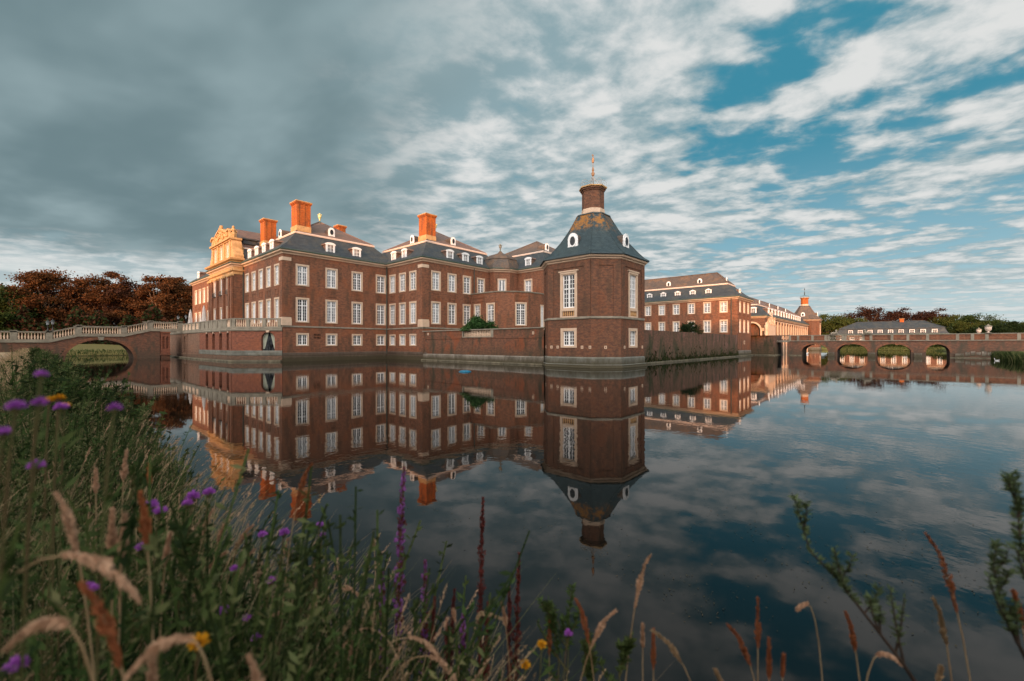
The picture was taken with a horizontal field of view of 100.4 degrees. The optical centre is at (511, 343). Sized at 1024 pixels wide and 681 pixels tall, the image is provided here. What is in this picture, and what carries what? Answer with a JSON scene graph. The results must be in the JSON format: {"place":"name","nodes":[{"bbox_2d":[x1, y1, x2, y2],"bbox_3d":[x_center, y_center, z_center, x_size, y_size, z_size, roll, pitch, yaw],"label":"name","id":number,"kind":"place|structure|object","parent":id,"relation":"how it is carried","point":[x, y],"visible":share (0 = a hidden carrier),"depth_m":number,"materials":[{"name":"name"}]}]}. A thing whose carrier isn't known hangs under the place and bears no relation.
{"place":"outdoors","nodes":[
{"label":"outdoors","id":0,"kind":"place"},
{"bbox_2d":[0,616,94,680],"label":"seeding grass","id":1,"kind":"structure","parent":0,"point":[53,623],"depth_m":0.55,"materials":[{"name":"plant"}]},
{"bbox_2d":[52,491,94,676],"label":"seeding grass","id":2,"kind":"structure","parent":0,"point":[68,520],"depth_m":0.75,"materials":[{"name":"plant"}]},
{"bbox_2d":[15,550,141,604],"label":"seeding grass","id":3,"kind":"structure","parent":0,"point":[104,565],"depth_m":0.60,"materials":[{"name":"plant"}]},
{"bbox_2d":[91,467,99,631],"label":"seeding grass","id":4,"kind":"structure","parent":0,"point":[95,486],"depth_m":1.30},
{"bbox_2d":[76,579,124,680],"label":"seeding grass","id":5,"kind":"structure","parent":0,"point":[105,625],"depth_m":0.60,"materials":[{"name":"plant"}]},
{"bbox_2d":[104,507,118,680],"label":"seeding grass","id":6,"kind":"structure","parent":0,"point":[111,537],"depth_m":0.85,"materials":[{"name":"plant"}]},
{"bbox_2d":[116,512,129,644],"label":"seeding grass","id":7,"kind":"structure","parent":0,"point":[125,517],"depth_m":0.85,"materials":[{"name":"plant"}]},
{"bbox_2d":[118,448,128,612],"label":"seeding grass","id":8,"kind":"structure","parent":0,"point":[124,473],"depth_m":1.30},
{"bbox_2d":[137,489,153,640],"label":"seeding grass","id":9,"kind":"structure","parent":0,"point":[145,521],"depth_m":0.80,"materials":[{"name":"plant"}]},
{"bbox_2d":[145,656,159,680],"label":"seeding grass","id":10,"kind":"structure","parent":0,"point":[152,674],"depth_m":0.70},
{"bbox_2d":[158,531,173,662],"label":"seeding grass","id":11,"kind":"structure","parent":0,"point":[167,549],"depth_m":1.00,"materials":[{"name":"plant"}]},
{"bbox_2d":[124,633,212,680],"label":"seeding grass","id":12,"kind":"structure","parent":0,"point":[152,649],"depth_m":0.60,"materials":[{"name":"plant"}]},
{"bbox_2d":[245,652,264,680],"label":"seeding grass","id":13,"kind":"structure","parent":0,"point":[255,674],"depth_m":0.65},
{"bbox_2d":[279,463,313,654],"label":"seeding grass","id":14,"kind":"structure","parent":0,"point":[302,481],"depth_m":1.30,"materials":[{"name":"plant"}]},
{"bbox_2d":[366,635,443,677],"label":"seeding grass","id":15,"kind":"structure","parent":0,"point":[431,648],"depth_m":1.20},
{"bbox_2d":[0,344,1023,629],"bbox_3d":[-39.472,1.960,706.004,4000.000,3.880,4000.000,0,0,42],"label":"ground","id":16,"kind":"structure","parent":0,"point":[94,348],"depth_m":89.33,"materials":[{"name":"plant"}]},
{"bbox_2d":[0,426,19,672],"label":"knapweed","id":17,"kind":"object","parent":16,"relation":"on","point":[4,432],"visible":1,"depth_m":0.55,"materials":[{"name":"purple plant"}]},
{"bbox_2d":[0,400,28,664],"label":"knapweed","id":18,"kind":"object","parent":16,"relation":"on","point":[12,405],"visible":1,"depth_m":0.55,"materials":[{"name":"green plant"}]},
{"bbox_2d":[1,654,29,680],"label":"knapweed","id":19,"kind":"object","parent":16,"relation":"on","point":[14,663],"visible":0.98,"depth_m":0.60,"materials":[{"name":"purple plant"}]},
{"bbox_2d":[0,397,49,680],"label":"knapweed","id":20,"kind":"object","parent":16,"relation":"on","point":[39,406],"visible":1,"depth_m":0.60,"materials":[{"name":"green plant"}]},
{"bbox_2d":[0,369,54,680],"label":"knapweed","id":21,"kind":"object","parent":16,"relation":"on","point":[41,374],"visible":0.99,"depth_m":0.60,"materials":[{"name":"green plant"}]},
{"bbox_2d":[14,459,44,656],"bbox_3d":[-0.916,0.819,0.799,0.076,1.207,0.048,0,0,12],"label":"knapweed","id":22,"kind":"object","parent":16,"relation":"on","point":[36,470],"visible":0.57,"depth_m":0.80,"materials":[{"name":"green plant"}]},
{"bbox_2d":[0,283,63,338],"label":"broadleaf tree","id":23,"kind":"object","parent":16,"relation":"on","point":[8,309],"visible":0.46,"depth_m":101.83,"materials":[{"name":"green plant"}]},
{"bbox_2d":[15,396,66,680],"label":"ragwort","id":24,"kind":"object","parent":16,"relation":"on","point":[46,416],"visible":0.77,"depth_m":1.00,"materials":[{"name":"green plant"}]},
{"bbox_2d":[0,267,95,323],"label":"copper beech","id":25,"kind":"object","parent":16,"relation":"on","point":[33,280],"visible":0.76,"depth_m":105.68,"materials":[{"name":"brown plant"}]},
{"bbox_2d":[31,402,68,680],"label":"knapweed","id":26,"kind":"object","parent":16,"relation":"on","point":[60,407],"visible":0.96,"depth_m":0.90,"materials":[{"name":"green plant"}]},
{"bbox_2d":[0,347,103,395],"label":"distant bank grass","id":27,"kind":"structure","parent":16,"relation":"on","point":[15,355],"depth_m":16.68,"materials":[{"name":"green plant"}]},
{"bbox_2d":[26,394,79,680],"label":"ragwort","id":28,"kind":"object","parent":16,"relation":"on","point":[65,438],"visible":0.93,"depth_m":1.00,"materials":[{"name":"green plant"}]},
{"bbox_2d":[36,402,81,680],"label":"ragwort","id":29,"kind":"object","parent":16,"relation":"on","point":[62,587],"visible":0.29,"depth_m":1.05,"materials":[{"name":"green plant"}]},
{"bbox_2d":[29,284,107,323],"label":"copper beech","id":30,"kind":"object","parent":16,"relation":"on","point":[59,305],"visible":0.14,"depth_m":109.42,"materials":[{"name":"brown plant"}]},
{"bbox_2d":[60,580,96,680],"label":"knapweed","id":31,"kind":"object","parent":16,"relation":"on","point":[77,663],"visible":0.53,"depth_m":1.00,"materials":[{"name":"green plant"}]},
{"bbox_2d":[0,320,182,359],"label":"arched bridge","id":32,"kind":"structure","parent":16,"relation":"on","point":[148,341],"depth_m":66.74,"materials":[{"name":"brick"}]},
{"bbox_2d":[0,303,185,344],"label":"wood understory","id":33,"kind":"object","parent":16,"relation":"on","point":[152,312],"visible":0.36,"depth_m":100.60,"materials":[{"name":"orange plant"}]},
{"bbox_2d":[5,345,194,491],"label":"shore herbs","id":34,"kind":"object","parent":16,"relation":"on","point":[66,370],"visible":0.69,"depth_m":5.74,"materials":[{"name":"green plant"}]},
{"bbox_2d":[78,402,122,680],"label":"knapweed","id":35,"kind":"object","parent":16,"relation":"on","point":[113,408],"visible":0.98,"depth_m":0.62,"materials":[{"name":"green plant"}]},
{"bbox_2d":[60,270,143,325],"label":"copper beech","id":36,"kind":"object","parent":16,"relation":"on","point":[95,285],"visible":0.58,"depth_m":109.53,"materials":[{"name":"brown plant"}]},
{"bbox_2d":[91,278,157,325],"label":"copper beech","id":37,"kind":"object","parent":16,"relation":"on","point":[113,306],"visible":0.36,"depth_m":110.49,"materials":[{"name":"brown plant"}]},
{"bbox_2d":[117,542,146,679],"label":"knapweed","id":38,"kind":"object","parent":16,"relation":"on","point":[140,549],"visible":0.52,"depth_m":1.10,"materials":[{"name":"green plant"}]},
{"bbox_2d":[116,498,158,657],"bbox_3d":[-0.961,0.956,1.097,0.098,1.115,0.101,0,0,-22],"label":"knapweed","id":39,"kind":"object","parent":16,"relation":"on","point":[154,503],"visible":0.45,"depth_m":1.10,"materials":[{"name":"green plant"}]},
{"bbox_2d":[116,448,163,511],"bbox_3d":[-1.302,0.478,1.501,0.160,0.229,0.043,0,0,0],"label":"herb shoot","id":40,"kind":"object","parent":16,"relation":"on","point":[132,469],"visible":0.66,"depth_m":1.50,"materials":[{"name":"green plant"}]},
{"bbox_2d":[127,505,173,673],"bbox_3d":[-0.941,0.967,1.099,0.103,1.102,0.104,0,0,-24],"label":"knapweed","id":41,"kind":"object","parent":16,"relation":"on","point":[157,511],"visible":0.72,"depth_m":1.10,"materials":[{"name":"green plant"}]},
{"bbox_2d":[125,273,191,322],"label":"copper beech","id":42,"kind":"object","parent":16,"relation":"on","point":[167,285],"visible":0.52,"depth_m":111.48,"materials":[{"name":"brown plant"}]},
{"bbox_2d":[149,276,191,322],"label":"copper beech","id":43,"kind":"object","parent":16,"relation":"on","point":[180,300],"visible":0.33,"depth_m":115.75,"materials":[{"name":"brown plant"}]},
{"bbox_2d":[165,498,193,668],"bbox_3d":[-0.905,0.981,1.150,0.103,1.131,0.088,0,0,-27],"label":"knapweed","id":44,"kind":"object","parent":16,"relation":"on","point":[187,503],"visible":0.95,"depth_m":1.15,"materials":[{"name":"green plant"}]},
{"bbox_2d":[166,490,201,680],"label":"knapweed","id":45,"kind":"object","parent":16,"relation":"on","point":[193,495],"visible":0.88,"depth_m":1.20,"materials":[{"name":"green plant"}]},
{"bbox_2d":[186,632,209,680],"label":"ragwort","id":46,"kind":"object","parent":16,"relation":"on","point":[202,638],"visible":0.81,"depth_m":0.80,"materials":[{"name":"yellow plant"}]},
{"bbox_2d":[179,487,217,672],"bbox_3d":[-0.882,0.988,1.203,0.113,1.173,0.091,0,0,-4],"label":"knapweed","id":47,"kind":"object","parent":16,"relation":"on","point":[209,492],"visible":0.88,"depth_m":1.20,"materials":[{"name":"green plant"}]},
{"bbox_2d":[157,318,282,361],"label":"terrace bastion","id":48,"kind":"object","parent":16,"relation":"on","point":[227,340],"visible":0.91,"depth_m":56.88,"materials":[{"name":"red brick"}]},
{"bbox_2d":[0,357,529,680],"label":"bank herbs","id":49,"kind":"object","parent":16,"relation":"on","point":[296,666],"visible":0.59,"depth_m":1.24,"materials":[{"name":"green plant"}]},
{"bbox_2d":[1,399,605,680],"bbox_3d":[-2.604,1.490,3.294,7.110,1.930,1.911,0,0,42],"label":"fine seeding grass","id":50,"kind":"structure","parent":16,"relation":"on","point":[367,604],"depth_m":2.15,"materials":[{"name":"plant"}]},
{"bbox_2d":[0,366,674,680],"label":"bank grass","id":51,"kind":"structure","parent":16,"relation":"on","point":[30,677],"depth_m":1.88,"materials":[{"name":"green plant"}]},
{"bbox_2d":[152,504,207,608],"bbox_3d":[-0.950,0.601,1.200,0.174,0.314,0.044,0,0,-1],"label":"herb shoot","id":52,"kind":"object","parent":51,"relation":"on","point":[197,540],"visible":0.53,"depth_m":1.20,"materials":[{"name":"green plant"}]},
{"bbox_2d":[271,535,324,629],"bbox_3d":[-0.704,0.782,1.400,0.193,0.311,0.045,0,0,1],"label":"herb shoot","id":53,"kind":"object","parent":51,"relation":"on","point":[296,548],"visible":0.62,"depth_m":1.40,"materials":[{"name":"green plant"}]},
{"bbox_2d":[579,632,599,680],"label":"herb shoot","id":54,"kind":"object","parent":51,"relation":"on","point":[588,665],"visible":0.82,"depth_m":1.30,"materials":[{"name":"green plant"}]},
{"bbox_2d":[188,199,554,361],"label":"palace","id":55,"kind":"structure","parent":16,"relation":"on","point":[323,291],"depth_m":64.89,"materials":[{"name":"brick"}]},
{"bbox_2d":[296,264,308,286],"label":"window","id":56,"kind":"structure","parent":55,"relation":"in","point":[302,271],"depth_m":58.47,"materials":[{"name":"glass"}]},
{"bbox_2d":[296,297,308,322],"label":"window","id":57,"kind":"structure","parent":55,"relation":"in","point":[302,304],"depth_m":58.47,"materials":[{"name":"glass"}]},
{"bbox_2d":[325,267,337,288],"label":"window","id":58,"kind":"structure","parent":55,"relation":"in","point":[331,275],"depth_m":61.49,"materials":[{"name":"glass"}]},
{"bbox_2d":[325,299,337,323],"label":"window","id":59,"kind":"structure","parent":55,"relation":"in","point":[331,306],"depth_m":61.49,"materials":[{"name":"glass"}]},
{"bbox_2d":[351,271,362,291],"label":"window","id":60,"kind":"structure","parent":55,"relation":"in","point":[356,277],"depth_m":64.36,"materials":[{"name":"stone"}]},
{"bbox_2d":[351,301,362,324],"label":"window","id":61,"kind":"structure","parent":55,"relation":"in","point":[356,307],"depth_m":64.40,"materials":[{"name":"glass"}]},
{"bbox_2d":[376,303,385,324],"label":"window","id":62,"kind":"structure","parent":55,"relation":"in","point":[380,308],"depth_m":67.37,"materials":[{"name":"glass"}]},
{"bbox_2d":[431,270,440,290],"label":"window","id":63,"kind":"structure","parent":55,"relation":"in","point":[435,275],"depth_m":63.70,"materials":[{"name":"stone"}]},
{"bbox_2d":[431,301,440,323],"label":"window","id":64,"kind":"structure","parent":55,"relation":"in","point":[435,306],"depth_m":63.70,"materials":[{"name":"stone"}]},
{"bbox_2d":[447,303,456,324],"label":"window","id":65,"kind":"structure","parent":55,"relation":"in","point":[451,307],"depth_m":66.02,"materials":[{"name":"stone"}]},
{"bbox_2d":[357,621,401,677],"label":"herb shoot","id":66,"kind":"object","parent":16,"relation":"on","point":[391,656],"visible":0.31,"depth_m":1.30,"materials":[{"name":"green plant"}]},
{"bbox_2d":[389,466,411,680],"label":"loosestrife","id":67,"kind":"object","parent":16,"relation":"on","point":[401,523],"visible":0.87,"depth_m":1.50,"materials":[{"name":"purple plant"}]},
{"bbox_2d":[418,559,430,680],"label":"loosestrife","id":68,"kind":"object","parent":16,"relation":"on","point":[424,632],"visible":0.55,"depth_m":1.55,"materials":[{"name":"purple plant"}]},
{"bbox_2d":[470,496,485,679],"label":"dock spike","id":69,"kind":"object","parent":16,"relation":"on","point":[481,570],"visible":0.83,"depth_m":1.60,"materials":[{"name":"brown plant"}]},
{"bbox_2d":[67,346,942,355],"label":"bank grass","id":70,"kind":"structure","parent":16,"relation":"on","point":[891,348],"depth_m":142.26,"materials":[{"name":"green plant"}]},
{"bbox_2d":[505,586,513,680],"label":"dock spike","id":71,"kind":"object","parent":16,"relation":"on","point":[509,624],"visible":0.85,"depth_m":1.60,"materials":[{"name":"brown plant"}]},
{"bbox_2d":[512,552,521,680],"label":"dock spike","id":72,"kind":"object","parent":16,"relation":"on","point":[517,626],"visible":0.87,"depth_m":1.60,"materials":[{"name":"brown plant"}]},
{"bbox_2d":[537,595,561,680],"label":"herb shoot","id":73,"kind":"object","parent":16,"relation":"on","point":[546,606],"visible":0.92,"depth_m":1.40,"materials":[{"name":"green plant"}]},
{"bbox_2d":[536,583,580,680],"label":"herb shoot","id":74,"kind":"object","parent":16,"relation":"on","point":[563,619],"visible":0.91,"depth_m":1.40,"materials":[{"name":"green plant"}]},
{"bbox_2d":[540,155,648,368],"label":"corner tower","id":75,"kind":"structure","parent":16,"relation":"on","point":[593,264],"depth_m":43.08,"materials":[{"name":"brick"}]},
{"bbox_2d":[560,273,576,309],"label":"window","id":76,"kind":"structure","parent":75,"relation":"in","point":[568,282],"depth_m":43.49,"materials":[{"name":"glass"}]},
{"bbox_2d":[561,328,576,347],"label":"window","id":77,"kind":"structure","parent":75,"relation":"in","point":[568,335],"depth_m":43.38,"materials":[{"name":"stone"}]},
{"bbox_2d":[628,273,637,309],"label":"window","id":78,"kind":"structure","parent":75,"relation":"in","point":[632,279],"depth_m":43.82,"materials":[{"name":"stone"}]},
{"bbox_2d":[597,630,637,680],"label":"herb shoot","id":79,"kind":"object","parent":16,"relation":"on","point":[625,646],"visible":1,"depth_m":1.30,"materials":[{"name":"green plant"}]},
{"bbox_2d":[644,272,753,354],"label":"side wing","id":80,"kind":"structure","parent":16,"relation":"on","point":[715,303],"depth_m":86.74,"materials":[{"name":"brick"}]},
{"bbox_2d":[727,624,754,680],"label":"seeding grass","id":81,"kind":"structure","parent":16,"relation":"on","point":[743,649],"depth_m":1.20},
{"bbox_2d":[754,596,761,680],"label":"seeding grass","id":82,"kind":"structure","parent":16,"relation":"on","point":[758,630],"depth_m":1.30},
{"bbox_2d":[751,335,782,355],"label":"gate embankment","id":83,"kind":"structure","parent":16,"relation":"on","point":[765,345],"depth_m":88.55,"materials":[{"name":"brick"}]},
{"bbox_2d":[795,288,821,349],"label":"corner tower","id":84,"kind":"structure","parent":16,"relation":"on","point":[805,312],"depth_m":154.12,"materials":[{"name":"brick"}]},
{"bbox_2d":[818,313,852,339],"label":"broadleaf tree","id":85,"kind":"object","parent":16,"relation":"on","point":[828,326],"visible":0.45,"depth_m":210.14,"materials":[{"name":"green plant"}]},
{"bbox_2d":[843,610,859,680],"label":"seeding grass","id":86,"kind":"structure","parent":16,"relation":"on","point":[852,636],"depth_m":1.20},
{"bbox_2d":[788,492,916,680],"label":"willow shoot","id":87,"kind":"object","parent":16,"relation":"on","point":[837,575],"visible":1,"depth_m":1.02,"materials":[{"name":"green plant"}]},
{"bbox_2d":[834,305,889,321],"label":"copper beech","id":88,"kind":"object","parent":16,"relation":"on","point":[864,312],"visible":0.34,"depth_m":234.01,"materials":[{"name":"brown plant"}]},
{"bbox_2d":[836,319,950,344],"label":"stable block","id":89,"kind":"structure","parent":16,"relation":"on","point":[901,326],"depth_m":155.97,"materials":[{"name":"brick"}]},
{"bbox_2d":[788,333,1023,358],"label":"long bridge","id":90,"kind":"structure","parent":16,"relation":"on","point":[969,345],"depth_m":74.27,"materials":[{"name":"brick"}]},
{"bbox_2d":[884,307,935,321],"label":"copper beech","id":91,"kind":"object","parent":16,"relation":"on","point":[905,316],"visible":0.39,"depth_m":234.47,"materials":[{"name":"brown plant"}]},
{"bbox_2d":[931,595,951,680],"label":"seeding grass","id":92,"kind":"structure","parent":16,"relation":"on","point":[943,630],"depth_m":1.15,"materials":[{"name":"plant"}]},
{"bbox_2d":[924,532,970,680],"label":"seeding grass","id":93,"kind":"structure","parent":16,"relation":"on","point":[950,584],"depth_m":1.10,"materials":[{"name":"plant"}]},
{"bbox_2d":[947,321,984,332],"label":"broadleaf tree","id":94,"kind":"object","parent":16,"relation":"on","point":[961,326],"visible":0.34,"depth_m":183.54,"materials":[{"name":"green plant"}]},
{"bbox_2d":[945,312,1001,327],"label":"broadleaf tree","id":95,"kind":"object","parent":16,"relation":"on","point":[970,318],"visible":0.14,"depth_m":196.48,"materials":[{"name":"green plant"}]},
{"bbox_2d":[983,538,1023,657],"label":"willow shoot","id":96,"kind":"object","parent":16,"relation":"on","point":[1010,616],"visible":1,"depth_m":0.96,"materials":[{"name":"green plant"}]},
{"bbox_2d":[989,350,1023,363],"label":"bank reeds","id":97,"kind":"object","parent":16,"relation":"on","point":[1013,356],"visible":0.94,"depth_m":57.65,"materials":[{"name":"green plant"}]},
{"bbox_2d":[989,321,1023,332],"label":"broadleaf tree","id":98,"kind":"object","parent":16,"relation":"on","point":[1014,327],"visible":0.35,"depth_m":167.53,"materials":[{"name":"green plant"}]},
{"bbox_2d":[998,469,1023,579],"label":"willow shoot","id":99,"kind":"object","parent":16,"relation":"on","point":[1010,480],"visible":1,"depth_m":0.94,"materials":[{"name":"green plant"}]},
{"bbox_2d":[0,0,1023,322],"label":"sky","id":100,"kind":"structure","parent":0,"point":[851,154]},
{"bbox_2d":[62,350,1023,680],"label":"water","id":101,"kind":"structure","parent":0,"point":[880,460],"depth_m":7.17,"materials":[{"name":"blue liquid"}]},
{"bbox_2d":[421,327,544,365],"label":"terrace wall","id":102,"kind":"structure","parent":101,"relation":"in","point":[522,346],"depth_m":52.94,"materials":[{"name":"brick"}]},
{"bbox_2d":[458,313,500,331],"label":"bush","id":103,"kind":"object","parent":102,"relation":"on","point":[476,322],"visible":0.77,"depth_m":55.74,"materials":[{"name":"green plant"}]},
{"bbox_2d":[644,330,753,363],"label":"moat wall","id":104,"kind":"structure","parent":101,"relation":"in","point":[674,341],"depth_m":60.54,"materials":[{"name":"brick"}]},
{"bbox_2d":[645,344,738,361],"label":"wall foot plants","id":105,"kind":"object","parent":104,"relation":"attached to","point":[663,358],"depth_m":59.66,"materials":[{"name":"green plant"}]},
{"bbox_2d":[574,598,593,679],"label":"seeding grass","id":106,"kind":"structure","parent":0,"point":[584,621],"depth_m":1.25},
{"bbox_2d":[580,609,617,680],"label":"seeding grass","id":107,"kind":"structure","parent":0,"point":[602,624],"depth_m":1.25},
{"bbox_2d":[625,554,651,680],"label":"seeding grass","id":108,"kind":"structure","parent":0,"point":[639,582],"depth_m":1.30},
{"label":"courtyard","id":109,"kind":"structure","parent":0,"visible":0},
{"bbox_2d":[470,291,543,327],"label":"garden pavilion","id":110,"kind":"structure","parent":109,"relation":"on","point":[512,309],"depth_m":65.68,"materials":[{"name":"brick"}]},
{"bbox_2d":[515,302,526,325],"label":"window","id":111,"kind":"structure","parent":110,"relation":"in","point":[520,307],"depth_m":65.44,"materials":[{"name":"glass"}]},
{"bbox_2d":[750,297,808,351],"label":"long wing","id":112,"kind":"structure","parent":109,"relation":"on","point":[768,318],"depth_m":114.18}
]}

